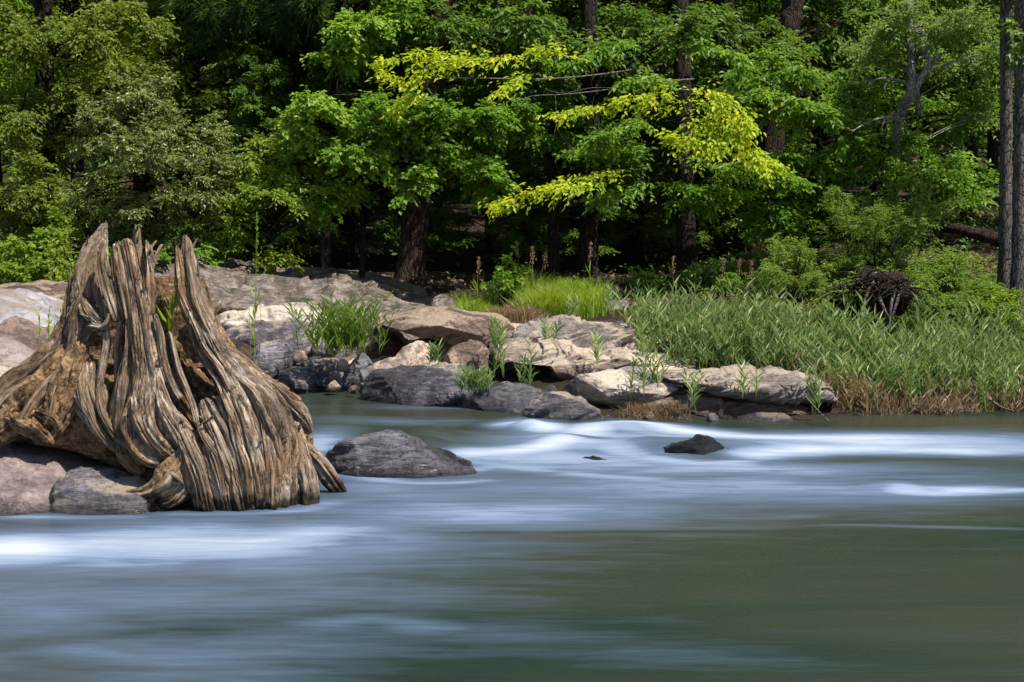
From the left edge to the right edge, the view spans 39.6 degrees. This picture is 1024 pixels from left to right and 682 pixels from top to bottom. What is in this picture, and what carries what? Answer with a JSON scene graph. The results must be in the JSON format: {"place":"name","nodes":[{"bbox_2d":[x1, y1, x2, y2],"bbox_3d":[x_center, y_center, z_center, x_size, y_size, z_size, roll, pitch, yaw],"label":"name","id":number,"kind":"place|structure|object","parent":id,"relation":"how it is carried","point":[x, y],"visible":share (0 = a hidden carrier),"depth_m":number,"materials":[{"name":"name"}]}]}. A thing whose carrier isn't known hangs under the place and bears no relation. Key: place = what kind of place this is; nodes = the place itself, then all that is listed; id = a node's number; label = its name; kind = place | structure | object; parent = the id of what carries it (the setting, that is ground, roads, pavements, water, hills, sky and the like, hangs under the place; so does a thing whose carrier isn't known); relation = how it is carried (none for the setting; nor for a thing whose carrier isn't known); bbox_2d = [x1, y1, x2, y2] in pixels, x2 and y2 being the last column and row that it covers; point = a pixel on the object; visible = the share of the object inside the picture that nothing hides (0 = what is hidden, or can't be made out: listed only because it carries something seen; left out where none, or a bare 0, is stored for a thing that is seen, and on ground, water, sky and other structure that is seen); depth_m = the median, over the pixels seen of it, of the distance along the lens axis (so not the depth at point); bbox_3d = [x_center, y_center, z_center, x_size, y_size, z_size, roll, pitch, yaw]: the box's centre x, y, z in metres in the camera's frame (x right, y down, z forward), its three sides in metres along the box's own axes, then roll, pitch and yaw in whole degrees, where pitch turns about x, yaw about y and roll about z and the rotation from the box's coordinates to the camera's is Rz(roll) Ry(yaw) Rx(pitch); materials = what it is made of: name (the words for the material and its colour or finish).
{"place":"outdoors","nodes":[
{"label":"outdoors","id":0,"kind":"place"},
{"bbox_2d":[0,392,1023,681],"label":"river water","id":1,"kind":"structure","parent":0,"point":[868,548],"depth_m":6.37,"materials":[{"name":"liquid"}]},
{"bbox_2d":[0,441,110,515],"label":"rock","id":2,"kind":"object","parent":1,"relation":"in","point":[31,475],"visible":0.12,"depth_m":7.64,"materials":[{"name":"stone"}]},
{"bbox_2d":[48,465,160,514],"bbox_3d":[-2.178,0.937,7.690,0.768,0.511,0.611,0,5,0],"label":"rock","id":3,"kind":"object","parent":1,"relation":"in","point":[95,490],"visible":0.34,"depth_m":7.49,"materials":[{"name":"stone"}]},
{"bbox_2d":[0,222,346,511],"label":"tree stump","id":4,"kind":"object","parent":1,"relation":"on","point":[201,411],"visible":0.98,"depth_m":7.65,"materials":[{"name":"brown wood"}]},
{"bbox_2d":[325,429,476,477],"bbox_3d":[-0.629,0.778,8.826,1.122,0.539,0.844,0,5,0],"label":"rock","id":5,"kind":"object","parent":1,"relation":"in","point":[392,453],"visible":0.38,"depth_m":8.47,"materials":[{"name":"stone"}]},
{"bbox_2d":[663,434,728,454],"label":"rock","id":6,"kind":"object","parent":1,"relation":"in","point":[699,444],"visible":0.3,"depth_m":9.26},
{"bbox_2d":[797,353,830,414],"bbox_3d":[2.256,0.317,10.665,0.258,0.487,0.189,0,5,0],"label":"willow shoot","id":7,"kind":"object","parent":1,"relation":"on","point":[814,390],"visible":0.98,"depth_m":10.65,"materials":[{"name":"green plant"}]},
{"bbox_2d":[0,0,1023,417],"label":"ground","id":8,"kind":"structure","parent":0,"point":[440,266],"depth_m":20.02,"materials":[{"name":"soil"}]},
{"bbox_2d":[0,335,35,366],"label":"rock","id":9,"kind":"object","parent":8,"relation":"on","point":[13,352],"visible":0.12,"depth_m":9.63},
{"bbox_2d":[0,316,53,349],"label":"rock","id":10,"kind":"object","parent":8,"relation":"on","point":[23,330],"visible":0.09,"depth_m":10.61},
{"bbox_2d":[0,288,63,326],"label":"rock","id":11,"kind":"object","parent":8,"relation":"on","point":[21,303],"visible":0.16,"depth_m":11.66,"materials":[{"name":"stone"}]},
{"bbox_2d":[0,280,67,299],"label":"rock","id":12,"kind":"object","parent":8,"relation":"on","point":[57,290],"visible":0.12,"depth_m":13.41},
{"bbox_2d":[0,0,74,160],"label":"forest tree","id":13,"kind":"object","parent":8,"relation":"on","point":[21,5],"visible":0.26,"depth_m":20.50,"materials":[{"name":"green plant"}]},
{"bbox_2d":[0,201,83,284],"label":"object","id":14,"kind":"object","parent":8,"relation":"on","point":[31,256],"visible":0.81,"depth_m":14.79,"materials":[{"name":"green plant"}]},
{"bbox_2d":[43,223,77,282],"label":"yellowing bush","id":15,"kind":"object","parent":8,"relation":"on","point":[64,275],"visible":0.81,"depth_m":14.41,"materials":[{"name":"green plant"}]},
{"bbox_2d":[0,0,167,171],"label":"forest tree","id":16,"kind":"object","parent":8,"relation":"on","point":[76,5],"visible":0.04,"depth_m":25.19,"materials":[{"name":"green plant"}]},
{"bbox_2d":[0,0,179,236],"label":"forest tree","id":17,"kind":"object","parent":8,"relation":"on","point":[68,7],"visible":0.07,"depth_m":22.68,"materials":[{"name":"green plant"}]},
{"bbox_2d":[0,0,180,274],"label":"broadleaf tree","id":18,"kind":"object","parent":8,"relation":"on","point":[46,111],"visible":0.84,"depth_m":16.77,"materials":[{"name":"green plant"}]},
{"bbox_2d":[57,56,247,264],"bbox_3d":[-3.827,-1.771,15.194,2.088,2.608,1.588,0,5,0],"label":"leaved tree","id":19,"kind":"object","parent":8,"relation":"on","point":[151,151],"visible":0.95,"depth_m":15.20,"materials":[{"name":"green plant"}]},
{"bbox_2d":[73,237,238,270],"bbox_3d":[-3.778,-0.829,15.166,1.765,0.612,0.790,-2,6,-20],"label":"weed clump","id":20,"kind":"object","parent":8,"relation":"on","point":[205,251],"visible":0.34,"depth_m":15.13,"materials":[{"name":"green plant"}]},
{"bbox_2d":[63,0,268,225],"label":"forest tree","id":21,"kind":"object","parent":8,"relation":"on","point":[201,72],"visible":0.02,"depth_m":24.83,"materials":[{"name":"green plant"}]},
{"bbox_2d":[54,0,325,246],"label":"forest tree","id":22,"kind":"object","parent":8,"relation":"on","point":[239,48],"visible":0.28,"depth_m":19.09,"materials":[{"name":"green plant"}]},
{"bbox_2d":[140,21,284,254],"bbox_3d":[-4.117,-2.326,19.061,1.973,4.008,1.709,1,5,7],"label":"understory tree","id":23,"kind":"object","parent":8,"relation":"on","point":[198,49],"visible":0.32,"depth_m":18.94,"materials":[{"name":"green plant"}]},
{"bbox_2d":[160,0,342,262],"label":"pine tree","id":24,"kind":"object","parent":8,"relation":"on","point":[280,19],"depth_m":18.45,"materials":[{"name":"plant"}]},
{"bbox_2d":[194,54,331,262],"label":"understory tree","id":25,"kind":"object","parent":8,"relation":"on","point":[266,86],"visible":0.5,"depth_m":18.33,"materials":[{"name":"green plant"}]},
{"bbox_2d":[152,0,373,247],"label":"forest tree","id":26,"kind":"object","parent":8,"relation":"on","point":[308,70],"visible":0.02,"depth_m":21.65,"materials":[{"name":"green plant"}]},
{"bbox_2d":[110,256,432,347],"bbox_3d":[-2.557,-0.337,15.511,4.110,1.136,4.592,0,5,0],"label":"rock outcrop","id":27,"kind":"object","parent":8,"relation":"on","point":[228,285],"visible":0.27,"depth_m":14.88,"materials":[{"name":"stone"}]},
{"bbox_2d":[251,340,294,378],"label":"rock","id":28,"kind":"object","parent":8,"relation":"on","point":[276,357],"visible":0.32,"depth_m":12.52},
{"bbox_2d":[196,131,360,275],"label":"shrubby tree","id":29,"kind":"object","parent":8,"relation":"on","point":[283,194],"visible":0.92,"depth_m":15.37,"materials":[{"name":"green plant"}]},
{"bbox_2d":[225,318,338,357],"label":"rock","id":30,"kind":"object","parent":8,"relation":"on","point":[276,330],"visible":0.34,"depth_m":12.89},
{"bbox_2d":[218,302,357,360],"bbox_3d":[-2.178,-0.030,13.653,1.542,0.668,1.441,0,5,0],"label":"rock","id":31,"kind":"object","parent":8,"relation":"on","point":[232,318],"visible":0.2,"depth_m":13.21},
{"bbox_2d":[279,366,320,392],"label":"rock","id":32,"kind":"object","parent":8,"relation":"on","point":[290,377],"visible":0.44,"depth_m":12.32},
{"bbox_2d":[225,0,384,245],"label":"understory tree","id":33,"kind":"object","parent":8,"relation":"on","point":[303,77],"visible":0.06,"depth_m":19.98,"materials":[{"name":"green plant"}]},
{"bbox_2d":[295,357,343,382],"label":"rock","id":34,"kind":"object","parent":8,"relation":"on","point":[323,367],"visible":0.22,"depth_m":12.54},
{"bbox_2d":[281,289,394,355],"bbox_3d":[-1.498,-0.167,12.253,0.974,0.574,0.738,-2,6,-16],"label":"grass tuft","id":35,"kind":"object","parent":8,"relation":"on","point":[345,327],"visible":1,"depth_m":12.16,"materials":[{"name":"green plant"}]},
{"bbox_2d":[280,14,397,267],"bbox_3d":[-2.242,-2.404,19.331,1.709,4.008,1.973,-3,6,-27],"label":"understory tree","id":36,"kind":"object","parent":8,"relation":"on","point":[350,228],"visible":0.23,"depth_m":19.09,"materials":[{"name":"green plant"}]},
{"bbox_2d":[338,352,375,392],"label":"rock","id":37,"kind":"object","parent":8,"relation":"on","point":[360,367],"visible":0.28,"depth_m":12.37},
{"bbox_2d":[300,0,429,268],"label":"maple tree","id":38,"kind":"object","parent":8,"relation":"on","point":[349,32],"visible":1,"depth_m":16.31,"materials":[{"name":"green plant"}]},
{"bbox_2d":[224,0,530,262],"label":"forest tree","id":39,"kind":"object","parent":8,"relation":"on","point":[400,37],"visible":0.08,"depth_m":19.42,"materials":[{"name":"green plant"}]},
{"bbox_2d":[356,312,409,358],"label":"rock","id":40,"kind":"object","parent":8,"relation":"on","point":[397,340],"visible":0.16,"depth_m":13.47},
{"bbox_2d":[358,340,437,386],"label":"rock","id":41,"kind":"object","parent":8,"relation":"on","point":[412,354],"visible":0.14,"depth_m":12.44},
{"bbox_2d":[331,3,465,263],"bbox_3d":[-1.670,-2.633,19.927,1.880,4.409,2.170,2,6,23],"label":"understory tree","id":42,"kind":"object","parent":8,"relation":"on","point":[392,259],"visible":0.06,"depth_m":19.71,"materials":[{"name":"green plant"}]},
{"bbox_2d":[267,84,549,278],"bbox_3d":[-1.092,-1.559,15.552,3.198,2.512,1.643,-1,5,-9],"label":"maple tree","id":43,"kind":"object","parent":8,"relation":"on","point":[366,147],"visible":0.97,"depth_m":15.26,"materials":[{"name":"green plant"}]},
{"bbox_2d":[358,72,478,262],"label":"understory tree","id":44,"kind":"object","parent":8,"relation":"on","point":[395,236],"visible":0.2,"depth_m":18.55,"materials":[{"name":"green plant"}]},
{"bbox_2d":[360,365,477,406],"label":"rock","id":45,"kind":"object","parent":8,"relation":"on","point":[422,385],"visible":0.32,"depth_m":11.66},
{"bbox_2d":[318,0,525,245],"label":"forest tree","id":46,"kind":"object","parent":8,"relation":"on","point":[475,8],"visible":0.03,"depth_m":21.98,"materials":[{"name":"green plant"}]},
{"bbox_2d":[378,306,515,347],"bbox_3d":[-0.598,-0.126,13.438,1.568,0.421,1.098,-4,7,-35],"label":"rock","id":47,"kind":"object","parent":8,"relation":"on","point":[448,325],"visible":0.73,"depth_m":13.01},
{"bbox_2d":[443,339,492,380],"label":"rock","id":48,"kind":"object","parent":8,"relation":"on","point":[476,353],"visible":0.26,"depth_m":12.36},
{"bbox_2d":[449,287,500,311],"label":"grass","id":49,"kind":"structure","parent":8,"relation":"on","point":[470,303],"depth_m":14.81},
{"bbox_2d":[394,0,561,284],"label":"pine","id":50,"kind":"object","parent":8,"relation":"on","point":[411,264],"visible":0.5,"depth_m":17.11,"materials":[{"name":"brown plant"}]},
{"bbox_2d":[434,12,547,266],"bbox_3d":[-0.300,-2.430,19.375,1.709,4.008,1.973,0,5,4],"label":"understory tree","id":51,"kind":"object","parent":8,"relation":"on","point":[489,240],"visible":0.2,"depth_m":19.19,"materials":[{"name":"green plant"}]},
{"bbox_2d":[486,324,511,375],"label":"willow shoot","id":52,"kind":"object","parent":8,"relation":"on","point":[500,343],"visible":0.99,"depth_m":11.60,"materials":[{"name":"green plant"}]},
{"bbox_2d":[1,253,997,308],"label":"leaf litter","id":53,"kind":"object","parent":8,"relation":"on","point":[616,279],"visible":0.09,"depth_m":16.72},
{"bbox_2d":[2,245,997,305],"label":"bank weeds","id":54,"kind":"object","parent":8,"relation":"on","point":[909,250],"visible":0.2,"depth_m":16.58,"materials":[{"name":"green plant"}]},
{"bbox_2d":[466,382,544,412],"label":"rock","id":55,"kind":"object","parent":8,"relation":"on","point":[509,397],"visible":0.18,"depth_m":11.24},
{"bbox_2d":[451,359,484,392],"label":"willow shoot","id":56,"kind":"object","parent":55,"relation":"on","point":[468,375],"visible":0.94,"depth_m":11.36,"materials":[{"name":"green plant"}]},
{"bbox_2d":[480,252,531,306],"bbox_3d":[-0.038,-0.631,15.150,0.473,0.621,0.741,2,6,17],"label":"leafy weed","id":57,"kind":"object","parent":8,"relation":"on","point":[501,278],"visible":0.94,"depth_m":15.07,"materials":[{"name":"green plant"}]},
{"bbox_2d":[0,191,1012,270],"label":"forest undergrowth","id":58,"kind":"object","parent":8,"relation":"on","point":[963,240],"visible":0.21,"depth_m":19.67,"materials":[{"name":"green plant"}]},
{"bbox_2d":[1,1,1013,198],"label":"forest undergrowth","id":59,"kind":"object","parent":8,"relation":"on","point":[116,172],"depth_m":31.23,"materials":[{"name":"green plant"}]},
{"bbox_2d":[478,118,576,273],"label":"understory tree","id":60,"kind":"object","parent":8,"relation":"on","point":[528,168],"visible":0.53,"depth_m":18.38,"materials":[{"name":"green plant"}]},
{"bbox_2d":[498,0,614,277],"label":"grey tree","id":61,"kind":"object","parent":8,"relation":"on","point":[550,147],"visible":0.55,"depth_m":16.87,"materials":[{"name":"green plant"}]},
{"bbox_2d":[501,265,615,318],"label":"grass","id":62,"kind":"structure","parent":8,"relation":"on","point":[547,293],"depth_m":14.34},
{"bbox_2d":[393,0,725,276],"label":"dark tree","id":63,"kind":"object","parent":8,"relation":"on","point":[583,27],"visible":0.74,"depth_m":16.60,"materials":[{"name":"green plant"}]},
{"bbox_2d":[522,391,604,419],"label":"rock","id":64,"kind":"object","parent":8,"relation":"on","point":[561,405],"visible":0.35,"depth_m":10.76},
{"bbox_2d":[493,335,654,378],"bbox_3d":[0.652,0.219,12.405,1.661,0.515,1.005,0,5,0],"label":"rock","id":65,"kind":"object","parent":8,"relation":"on","point":[563,359],"visible":0.48,"depth_m":12.11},
{"bbox_2d":[489,314,668,369],"bbox_3d":[0.635,0.054,13.064,1.703,0.583,1.113,0,5,0],"label":"rock","id":66,"kind":"object","parent":8,"relation":"on","point":[575,331],"visible":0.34,"depth_m":12.73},
{"bbox_2d":[496,0,668,261],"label":"understory tree","id":67,"kind":"object","parent":8,"relation":"on","point":[605,3],"visible":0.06,"depth_m":19.76,"materials":[{"name":"green plant"}]},
{"bbox_2d":[531,60,654,262],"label":"understory tree","id":68,"kind":"object","parent":8,"relation":"on","point":[565,218],"visible":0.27,"depth_m":18.77,"materials":[{"name":"green plant"}]},
{"bbox_2d":[337,0,853,275],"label":"yellow beech","id":69,"kind":"object","parent":8,"relation":"on","point":[685,203],"visible":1,"depth_m":15.14,"materials":[{"name":"green plant"}]},
{"bbox_2d":[561,366,680,406],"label":"rock","id":70,"kind":"object","parent":8,"relation":"on","point":[610,387],"visible":0.62,"depth_m":11.01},
{"bbox_2d":[626,341,654,395],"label":"willow shoot","id":71,"kind":"object","parent":70,"relation":"on","point":[644,375],"visible":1,"depth_m":10.88,"materials":[{"name":"green plant"}]},
{"bbox_2d":[643,338,668,383],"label":"willow shoot","id":72,"kind":"object","parent":70,"relation":"on","point":[653,375],"visible":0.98,"depth_m":11.06,"materials":[{"name":"green plant"}]},
{"bbox_2d":[499,0,756,259],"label":"forest tree","id":73,"kind":"object","parent":8,"relation":"on","point":[627,247],"visible":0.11,"depth_m":19.61,"materials":[{"name":"green plant"}]},
{"bbox_2d":[558,17,709,268],"bbox_3d":[1.743,-2.388,19.332,1.709,4.008,1.973,4,7,35],"label":"understory tree","id":74,"kind":"object","parent":8,"relation":"on","point":[639,235],"visible":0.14,"depth_m":19.28,"materials":[{"name":"green plant"}]},
{"bbox_2d":[608,395,692,419],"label":"dry grass","id":75,"kind":"structure","parent":8,"relation":"on","point":[641,411],"depth_m":10.83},
{"bbox_2d":[621,55,749,263],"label":"understory tree","id":76,"kind":"object","parent":8,"relation":"on","point":[667,231],"visible":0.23,"depth_m":18.44,"materials":[{"name":"green plant"}]},
{"bbox_2d":[622,254,760,295],"bbox_3d":[2.046,-0.673,15.509,1.621,0.537,0.881,3,6,28],"label":"bush","id":77,"kind":"object","parent":8,"relation":"on","point":[646,277],"visible":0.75,"depth_m":15.53,"materials":[{"name":"green plant"}]},
{"bbox_2d":[598,0,826,260],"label":"dark tree","id":78,"kind":"object","parent":8,"relation":"on","point":[732,34],"visible":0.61,"depth_m":17.68,"materials":[{"name":"green plant"}]},
{"bbox_2d":[643,0,809,248],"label":"understory tree","id":79,"kind":"object","parent":8,"relation":"on","point":[699,177],"visible":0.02,"depth_m":20.02,"materials":[{"name":"green plant"}]},
{"bbox_2d":[665,386,814,417],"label":"rock","id":80,"kind":"object","parent":8,"relation":"on","point":[706,404],"visible":0.22,"depth_m":10.90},
{"bbox_2d":[661,364,837,405],"bbox_3d":[1.855,0.354,11.233,1.425,0.302,0.948,0,5,0],"label":"rock","id":81,"kind":"object","parent":8,"relation":"on","point":[778,386],"visible":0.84,"depth_m":10.86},
{"bbox_2d":[735,412,797,421],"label":"rock","id":82,"kind":"object","parent":8,"relation":"on","point":[768,417],"visible":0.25,"depth_m":10.65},
{"bbox_2d":[704,0,843,235],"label":"understory tree","id":83,"kind":"object","parent":8,"relation":"on","point":[749,16],"visible":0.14,"depth_m":18.72,"materials":[{"name":"green plant"}]},
{"bbox_2d":[750,231,838,303],"bbox_3d":[2.881,-0.758,14.604,0.917,0.719,1.148,0,5,0],"label":"feathery shrub","id":84,"kind":"object","parent":8,"relation":"on","point":[802,280],"visible":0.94,"depth_m":14.55,"materials":[{"name":"green plant"}]},
{"bbox_2d":[641,0,966,235],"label":"forest tree","id":85,"kind":"object","parent":8,"relation":"on","point":[842,71],"visible":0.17,"depth_m":19.48,"materials":[{"name":"green plant"}]},
{"bbox_2d":[745,0,886,259],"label":"leaning tree","id":86,"kind":"object","parent":8,"relation":"on","point":[790,16],"visible":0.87,"depth_m":19.37,"materials":[{"name":"green plant"}]},
{"bbox_2d":[612,274,1023,395],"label":"willow reeds","id":87,"kind":"object","parent":8,"relation":"on","point":[763,332],"visible":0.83,"depth_m":12.15,"materials":[{"name":"green plant"}]},
{"bbox_2d":[646,259,1023,329],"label":"straw litter","id":88,"kind":"object","parent":8,"relation":"on","point":[986,270],"visible":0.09,"depth_m":15.32,"materials":[{"name":"green plant"}]},
{"bbox_2d":[741,0,946,230],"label":"forest tree","id":89,"kind":"object","parent":8,"relation":"on","point":[884,3],"visible":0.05,"depth_m":21.34,"materials":[{"name":"green plant"}]},
{"bbox_2d":[678,243,1023,341],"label":"weeds","id":90,"kind":"object","parent":8,"relation":"on","point":[930,251],"visible":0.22,"depth_m":16.21,"materials":[{"name":"green plant"}]},
{"bbox_2d":[719,38,999,271],"bbox_3d":[4.072,-2.068,16.141,3.462,2.687,2.678,0,5,0],"label":"green beech","id":91,"kind":"object","parent":8,"relation":"on","point":[845,100],"visible":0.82,"depth_m":15.74,"materials":[{"name":"green plant"}]},
{"bbox_2d":[805,266,945,336],"bbox_3d":[3.294,-0.387,13.276,1.297,0.661,1.115,0,5,0],"label":"uprooted root ball","id":92,"kind":"object","parent":8,"relation":"on","point":[891,292],"visible":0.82,"depth_m":12.94,"materials":[{"name":"brown plant"}]},
{"bbox_2d":[807,181,966,279],"bbox_3d":[3.962,-1.095,14.871,1.591,1.163,1.322,0,5,0],"label":"feathery shrub","id":93,"kind":"object","parent":8,"relation":"on","point":[875,229],"visible":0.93,"depth_m":14.78,"materials":[{"name":"green plant"}]},
{"bbox_2d":[769,270,1022,350],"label":"grass","id":94,"kind":"structure","parent":8,"relation":"on","point":[820,305],"depth_m":13.82,"materials":[{"name":"green plant"}]},
{"bbox_2d":[807,251,994,330],"bbox_3d":[3.895,-0.424,13.532,2.195,0.838,1.260,-5,7,-41],"label":"feathery shrub","id":95,"kind":"object","parent":8,"relation":"on","point":[941,273],"visible":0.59,"depth_m":13.73,"materials":[{"name":"green plant"}]},
{"bbox_2d":[834,0,1014,259],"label":"pale forked tree","id":96,"kind":"object","parent":8,"relation":"on","point":[906,32],"visible":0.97,"depth_m":15.43,"materials":[{"name":"green plant"}]},
{"bbox_2d":[832,385,1020,415],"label":"dry grass","id":97,"kind":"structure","parent":8,"relation":"on","point":[901,402],"depth_m":11.17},
{"bbox_2d":[853,0,1013,205],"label":"forest tree","id":98,"kind":"object","parent":8,"relation":"on","point":[936,87],"visible":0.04,"depth_m":25.89,"materials":[{"name":"green plant"}]},
{"bbox_2d":[860,0,1013,225],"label":"forest tree","id":99,"kind":"object","parent":8,"relation":"on","point":[931,92],"visible":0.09,"depth_m":22.19,"materials":[{"name":"green plant"}]},
{"bbox_2d":[894,0,1014,154],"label":"forest tree","id":100,"kind":"object","parent":8,"relation":"on","point":[996,6],"visible":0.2,"depth_m":19.03,"materials":[{"name":"green plant"}]},
{"bbox_2d":[917,222,998,246],"bbox_3d":[4.749,-1.112,14.965,0.939,0.285,0.295,2,6,17],"label":"fallen log","id":101,"kind":"object","parent":8,"relation":"on","point":[983,235],"visible":0.81,"depth_m":14.87,"materials":[{"name":"brown wood"}]},
{"bbox_2d":[937,1,1013,190],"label":"forest tree","id":102,"kind":"object","parent":8,"relation":"on","point":[992,148],"visible":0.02,"depth_m":29.37,"materials":[{"name":"green plant"}]},
{"bbox_2d":[968,278,1023,333],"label":"bush","id":103,"kind":"object","parent":8,"relation":"on","point":[995,297],"visible":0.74,"depth_m":13.24,"materials":[{"name":"green plant"}]},
{"bbox_2d":[982,0,1012,293],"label":"grey trunk tree","id":104,"kind":"object","parent":8,"relation":"on","point":[1005,193],"visible":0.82,"depth_m":14.45,"materials":[{"name":"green plant"}]},
{"bbox_2d":[988,0,1023,302],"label":"grey trunk tree","id":105,"kind":"object","parent":8,"relation":"on","point":[1017,236],"visible":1,"depth_m":14.13,"materials":[{"name":"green plant"}]},
{"bbox_2d":[475,297,549,323],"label":"dry grass","id":106,"kind":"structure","parent":0,"point":[513,314],"depth_m":13.97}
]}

